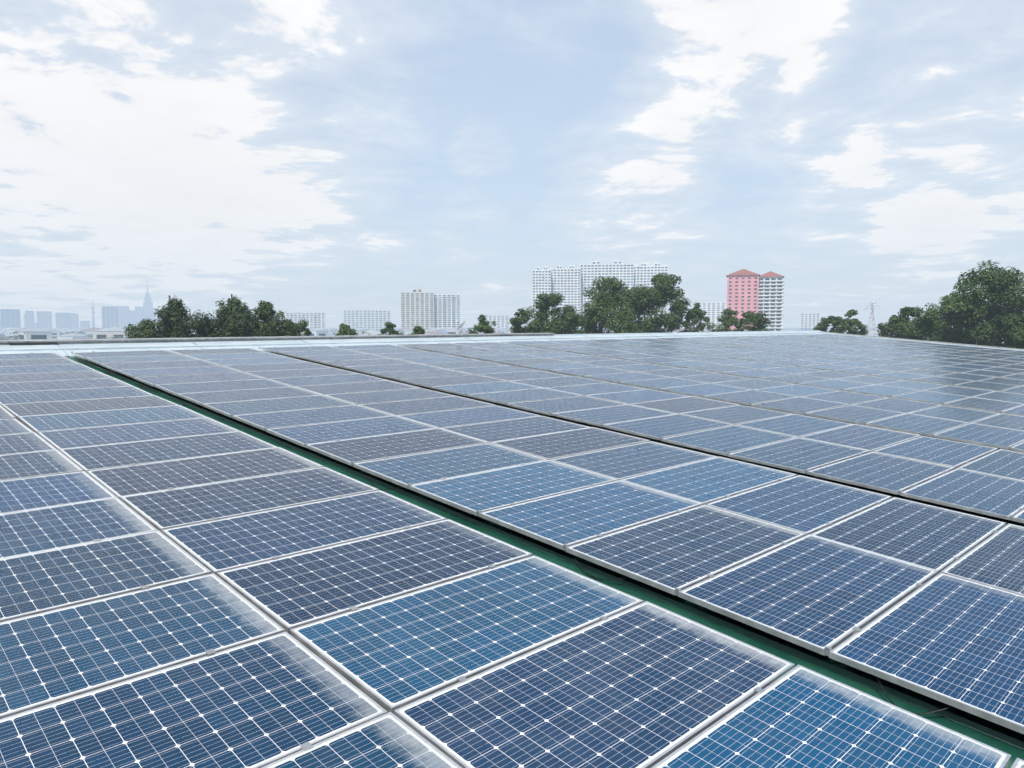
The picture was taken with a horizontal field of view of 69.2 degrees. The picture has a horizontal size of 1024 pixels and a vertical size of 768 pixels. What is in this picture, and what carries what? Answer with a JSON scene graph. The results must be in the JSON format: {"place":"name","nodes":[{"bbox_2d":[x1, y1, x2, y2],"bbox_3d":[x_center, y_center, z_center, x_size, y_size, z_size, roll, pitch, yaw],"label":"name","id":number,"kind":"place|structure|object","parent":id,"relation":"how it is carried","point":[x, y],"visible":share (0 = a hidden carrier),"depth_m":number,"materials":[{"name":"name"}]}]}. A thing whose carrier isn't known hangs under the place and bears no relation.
{"place":"outdoors","nodes":[
{"label":"outdoors","id":0,"kind":"place"},
{"bbox_2d":[0,309,20,327],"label":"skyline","id":1,"kind":"structure","parent":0,"point":[9,318],"depth_m":2726.89,"materials":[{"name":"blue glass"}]},
{"bbox_2d":[25,311,34,327],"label":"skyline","id":2,"kind":"structure","parent":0,"point":[29,319],"depth_m":3512.87,"materials":[{"name":"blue concrete"}]},
{"bbox_2d":[36,311,51,327],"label":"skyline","id":3,"kind":"structure","parent":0,"point":[44,319],"depth_m":3543.92,"materials":[{"name":"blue concrete"}]},
{"bbox_2d":[56,320,64,327],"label":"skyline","id":4,"kind":"structure","parent":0,"point":[60,323],"depth_m":3409.04,"materials":[{"name":"blue concrete"}]},
{"bbox_2d":[55,313,71,328],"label":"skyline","id":5,"kind":"structure","parent":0,"point":[66,317],"depth_m":3647.61,"materials":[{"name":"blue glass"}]},
{"bbox_2d":[71,314,78,328],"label":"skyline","id":6,"kind":"structure","parent":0,"point":[74,321],"depth_m":3953.61,"materials":[{"name":"blue concrete"}]},
{"bbox_2d":[80,321,89,327],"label":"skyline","id":7,"kind":"structure","parent":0,"point":[84,324],"depth_m":3804.58,"materials":[{"name":"blue concrete"}]},
{"bbox_2d":[101,306,118,328],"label":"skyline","id":8,"kind":"structure","parent":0,"point":[110,316],"depth_m":2818.18,"materials":[{"name":"blue concrete"}]},
{"bbox_2d":[118,306,128,309],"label":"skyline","id":9,"kind":"structure","parent":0,"point":[123,307],"depth_m":5004.00,"materials":[{"name":"blue concrete"}]},
{"bbox_2d":[118,310,131,327],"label":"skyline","id":10,"kind":"structure","parent":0,"point":[124,318],"depth_m":4595.66,"materials":[{"name":"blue concrete"}]},
{"bbox_2d":[135,306,147,319],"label":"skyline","id":11,"kind":"structure","parent":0,"point":[145,311],"depth_m":4925.99,"materials":[{"name":"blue concrete"}]},
{"bbox_2d":[143,284,153,312],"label":"supertall tower","id":12,"kind":"structure","parent":0,"point":[147,302],"depth_m":6232.20,"materials":[{"name":"blue glass"}]},
{"bbox_2d":[148,313,160,320],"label":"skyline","id":13,"kind":"structure","parent":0,"point":[151,316],"depth_m":5004.86,"materials":[{"name":"blue concrete"}]},
{"bbox_2d":[274,312,325,328],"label":"white slab","id":14,"kind":"structure","parent":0,"point":[316,320],"depth_m":1441.64,"materials":[{"name":"paint"}]},
{"bbox_2d":[0,330,1023,357],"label":"roof parapet","id":15,"kind":"structure","parent":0,"point":[65,347],"depth_m":21.01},
{"bbox_2d":[0,0,1023,327],"label":"sky","id":16,"kind":"structure","parent":0,"point":[329,157],"materials":[{"name":"blue"}]},
{"bbox_2d":[758,271,784,330],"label":"apartment building","id":17,"kind":"structure","parent":0,"point":[771,295],"depth_m":608.45,"materials":[{"name":"white concrete"}]},
{"bbox_2d":[800,313,819,328],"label":"apartment building","id":18,"kind":"structure","parent":0,"point":[810,320],"depth_m":1573.23,"materials":[{"name":"paint"}]},
{"label":"ground","id":19,"kind":"structure","parent":0,"visible":0},
{"bbox_2d":[91,300,94,327],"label":"broadcast mast","id":20,"kind":"object","parent":19,"relation":"on","point":[93,318],"visible":0.92,"depth_m":4337.48,"materials":[{"name":"grey metal"}]},
{"bbox_2d":[131,311,142,325],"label":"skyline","id":21,"kind":"structure","parent":19,"relation":"on","point":[136,317],"depth_m":4803.97,"materials":[{"name":"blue concrete"}]},
{"bbox_2d":[123,318,167,337],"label":"tree","id":22,"kind":"object","parent":19,"relation":"on","point":[147,329],"visible":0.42,"depth_m":35.56,"materials":[{"name":"green plant"}]},
{"bbox_2d":[124,295,211,338],"bbox_3d":[-16.531,2.752,36.398,5.065,14.201,7.072,-3,5,-34],"label":"tree","id":23,"kind":"object","parent":19,"relation":"on","point":[173,323],"visible":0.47,"depth_m":36.01,"materials":[{"name":"green plant"}]},
{"bbox_2d":[192,319,224,336],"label":"tree","id":24,"kind":"object","parent":19,"relation":"on","point":[204,322],"visible":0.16,"depth_m":37.52,"materials":[{"name":"green plant"}]},
{"bbox_2d":[195,294,270,336],"bbox_3d":[-13.922,2.474,39.235,5.279,14.338,4.881,1,5,18],"label":"tree","id":25,"kind":"object","parent":19,"relation":"on","point":[233,317],"visible":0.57,"depth_m":37.73,"materials":[{"name":"green plant"}]},
{"bbox_2d":[243,300,300,336],"bbox_3d":[-13.008,2.524,40.266,5.811,14.068,6.074,1,4,13],"label":"tree","id":26,"kind":"object","parent":19,"relation":"on","point":[264,311],"visible":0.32,"depth_m":39.43,"materials":[{"name":"green plant"}]},
{"bbox_2d":[279,319,306,335],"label":"tree","id":27,"kind":"object","parent":19,"relation":"on","point":[290,320],"visible":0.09,"depth_m":40.41,"materials":[{"name":"green plant"}]},
{"bbox_2d":[294,319,311,335],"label":"tree","id":28,"kind":"object","parent":19,"relation":"on","point":[303,326],"visible":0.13,"depth_m":42.19,"materials":[{"name":"green plant"}]},
{"bbox_2d":[335,323,356,335],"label":"tree","id":29,"kind":"object","parent":19,"relation":"on","point":[344,329],"visible":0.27,"depth_m":43.42,"materials":[{"name":"green plant"}]},
{"bbox_2d":[343,310,390,330],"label":"white slab","id":30,"kind":"structure","parent":19,"relation":"on","point":[370,320],"depth_m":1466.55,"materials":[{"name":"paint"}]},
{"bbox_2d":[378,321,403,334],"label":"tree","id":31,"kind":"object","parent":19,"relation":"on","point":[390,329],"visible":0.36,"depth_m":44.92,"materials":[{"name":"green plant"}]},
{"bbox_2d":[400,288,433,328],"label":"cream tower","id":32,"kind":"structure","parent":19,"relation":"on","point":[417,306],"depth_m":1086.13,"materials":[{"name":"paint"}]},
{"bbox_2d":[410,326,424,334],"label":"tree","id":33,"kind":"object","parent":19,"relation":"on","point":[416,330],"visible":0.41,"depth_m":45.42,"materials":[{"name":"green plant"}]},
{"bbox_2d":[434,294,460,328],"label":"apartment building","id":34,"kind":"structure","parent":19,"relation":"on","point":[447,310],"depth_m":1100.61,"materials":[{"name":"white paint"}]},
{"bbox_2d":[466,314,496,333],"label":"tree","id":35,"kind":"object","parent":19,"relation":"on","point":[483,326],"visible":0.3,"depth_m":47.55,"materials":[{"name":"green plant"}]},
{"bbox_2d":[484,315,508,328],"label":"apartment building","id":36,"kind":"structure","parent":19,"relation":"on","point":[502,321],"depth_m":1892.70,"materials":[{"name":"paint"}]},
{"bbox_2d":[0,328,995,339],"bbox_3d":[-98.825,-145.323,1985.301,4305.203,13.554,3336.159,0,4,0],"label":"distant trees","id":37,"kind":"object","parent":19,"relation":"on","point":[119,337],"visible":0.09,"depth_m":396.36,"materials":[{"name":"green plant"}]},
{"bbox_2d":[0,327,1003,344],"bbox_3d":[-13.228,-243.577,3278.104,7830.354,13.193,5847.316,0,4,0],"label":"low buildings","id":38,"kind":"structure","parent":19,"relation":"on","point":[50,333],"depth_m":497.17,"materials":[{"name":"white concrete"}]},
{"bbox_2d":[508,308,548,332],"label":"tree","id":39,"kind":"object","parent":19,"relation":"on","point":[518,321],"visible":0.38,"depth_m":56.65,"materials":[{"name":"green plant"}]},
{"bbox_2d":[532,266,550,327],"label":"white apartments","id":40,"kind":"structure","parent":19,"relation":"on","point":[541,281],"depth_m":843.25,"materials":[{"name":"paint"}]},
{"bbox_2d":[519,292,586,333],"bbox_3d":[2.941,0.500,58.245,5.793,15.368,5.735,0,4,0],"label":"tree","id":41,"kind":"object","parent":19,"relation":"on","point":[572,318],"visible":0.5,"depth_m":57.24,"materials":[{"name":"green plant"}]},
{"bbox_2d":[550,265,580,327],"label":"white apartments","id":42,"kind":"structure","parent":19,"relation":"on","point":[566,282],"depth_m":855.58,"materials":[{"name":"paint"}]},
{"bbox_2d":[580,260,633,328],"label":"white apartments","id":43,"kind":"structure","parent":19,"relation":"on","point":[620,270],"depth_m":863.99,"materials":[{"name":"paint"}]},
{"bbox_2d":[578,276,657,333],"bbox_3d":[8.403,-0.266,59.355,6.263,16.766,6.655,0,4,0],"label":"tree","id":44,"kind":"object","parent":19,"relation":"on","point":[604,304],"visible":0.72,"depth_m":58.36,"materials":[{"name":"green plant"}]},
{"bbox_2d":[634,262,667,328],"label":"white apartments","id":45,"kind":"structure","parent":19,"relation":"on","point":[643,273],"depth_m":870.87,"materials":[{"name":"paint"}]},
{"bbox_2d":[625,272,693,332],"bbox_3d":[11.697,-0.585,61.405,5.837,17.102,8.577,0,4,0],"label":"tree","id":46,"kind":"object","parent":19,"relation":"on","point":[660,293],"visible":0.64,"depth_m":59.11,"materials":[{"name":"green plant"}]},
{"bbox_2d":[679,302,709,331],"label":"tree","id":47,"kind":"object","parent":19,"relation":"on","point":[696,314],"visible":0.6,"depth_m":59.63,"materials":[{"name":"green plant"}]},
{"bbox_2d":[702,302,725,328],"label":"white slab","id":48,"kind":"structure","parent":19,"relation":"on","point":[713,310],"depth_m":1249.41,"materials":[{"name":"paint"}]},
{"bbox_2d":[705,308,738,331],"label":"tree","id":49,"kind":"object","parent":19,"relation":"on","point":[727,320],"visible":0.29,"depth_m":61.24,"materials":[{"name":"green plant"}]},
{"bbox_2d":[726,269,759,330],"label":"pink tower","id":50,"kind":"structure","parent":19,"relation":"on","point":[742,290],"depth_m":607.78,"materials":[{"name":"paint"}]},
{"bbox_2d":[733,310,772,330],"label":"tree","id":51,"kind":"object","parent":19,"relation":"on","point":[758,321],"visible":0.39,"depth_m":61.93,"materials":[{"name":"green plant"}]},
{"bbox_2d":[813,315,845,332],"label":"tree","id":52,"kind":"object","parent":19,"relation":"on","point":[823,325],"visible":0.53,"depth_m":63.89,"materials":[{"name":"green plant"}]},
{"bbox_2d":[834,309,868,334],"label":"tree","id":53,"kind":"object","parent":19,"relation":"on","point":[847,323],"visible":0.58,"depth_m":63.09,"materials":[{"name":"green plant"}]},
{"bbox_2d":[865,301,878,330],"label":"transmission pylon","id":54,"kind":"object","parent":19,"relation":"on","point":[872,312],"visible":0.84,"depth_m":806.07,"materials":[{"name":"grey metal"}]},
{"bbox_2d":[876,315,904,337],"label":"tree","id":55,"kind":"object","parent":19,"relation":"on","point":[887,327],"visible":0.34,"depth_m":56.38,"materials":[{"name":"green plant"}]},
{"bbox_2d":[892,303,948,340],"bbox_3d":[30.379,1.296,54.339,6.436,14.429,5.121,0,4,0],"label":"tree","id":56,"kind":"object","parent":19,"relation":"on","point":[914,329],"visible":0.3,"depth_m":53.88,"materials":[{"name":"green plant"}]},
{"bbox_2d":[918,280,1000,345],"bbox_3d":[30.909,0.664,51.679,5.652,16.064,4.487,0,4,0],"label":"tree","id":57,"kind":"object","parent":19,"relation":"on","point":[934,318],"visible":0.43,"depth_m":50.64,"materials":[{"name":"green plant"}]},
{"bbox_2d":[931,260,1023,348],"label":"tree","id":58,"kind":"object","parent":19,"relation":"on","point":[1000,288],"visible":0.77,"depth_m":47.04,"materials":[{"name":"green plant"}]},
{"bbox_2d":[981,301,1023,348],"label":"tree","id":59,"kind":"object","parent":19,"relation":"on","point":[1017,337],"visible":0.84,"depth_m":45.34,"materials":[{"name":"green plant"}]},
{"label":"factory walls","id":60,"kind":"object","parent":19,"relation":"on","visible":0},
{"bbox_2d":[16,348,1023,767],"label":"roof sheet","id":61,"kind":"object","parent":60,"relation":"on","point":[996,736],"depth_m":5.42,"materials":[{"name":"metal"}]},
{"bbox_2d":[456,320,464,333],"bbox_3d":[-1.721,-1.928,25.090,0.345,0.490,0.330,-4,11,-44],"label":"satellite dish","id":62,"kind":"object","parent":61,"relation":"on","point":[461,324],"visible":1,"depth_m":25.00,"materials":[{"name":"white paint"}]},
{"bbox_2d":[0,334,1023,767],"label":"solar panels","id":63,"kind":"object","parent":61,"relation":"on","point":[106,660],"visible":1,"depth_m":5.50,"materials":[{"name":"blue glass"}]},
{"bbox_2d":[6,334,1023,750],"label":"panel clamps","id":64,"kind":"object","parent":61,"relation":"on","point":[604,618],"visible":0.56,"depth_m":7.91,"materials":[{"name":"silver metal"}]},
{"bbox_2d":[103,360,1007,714],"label":"pv dc cables","id":65,"kind":"object","parent":61,"relation":"on","point":[623,578],"visible":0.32,"depth_m":5.42,"materials":[{"name":"black plastic"}]}
]}

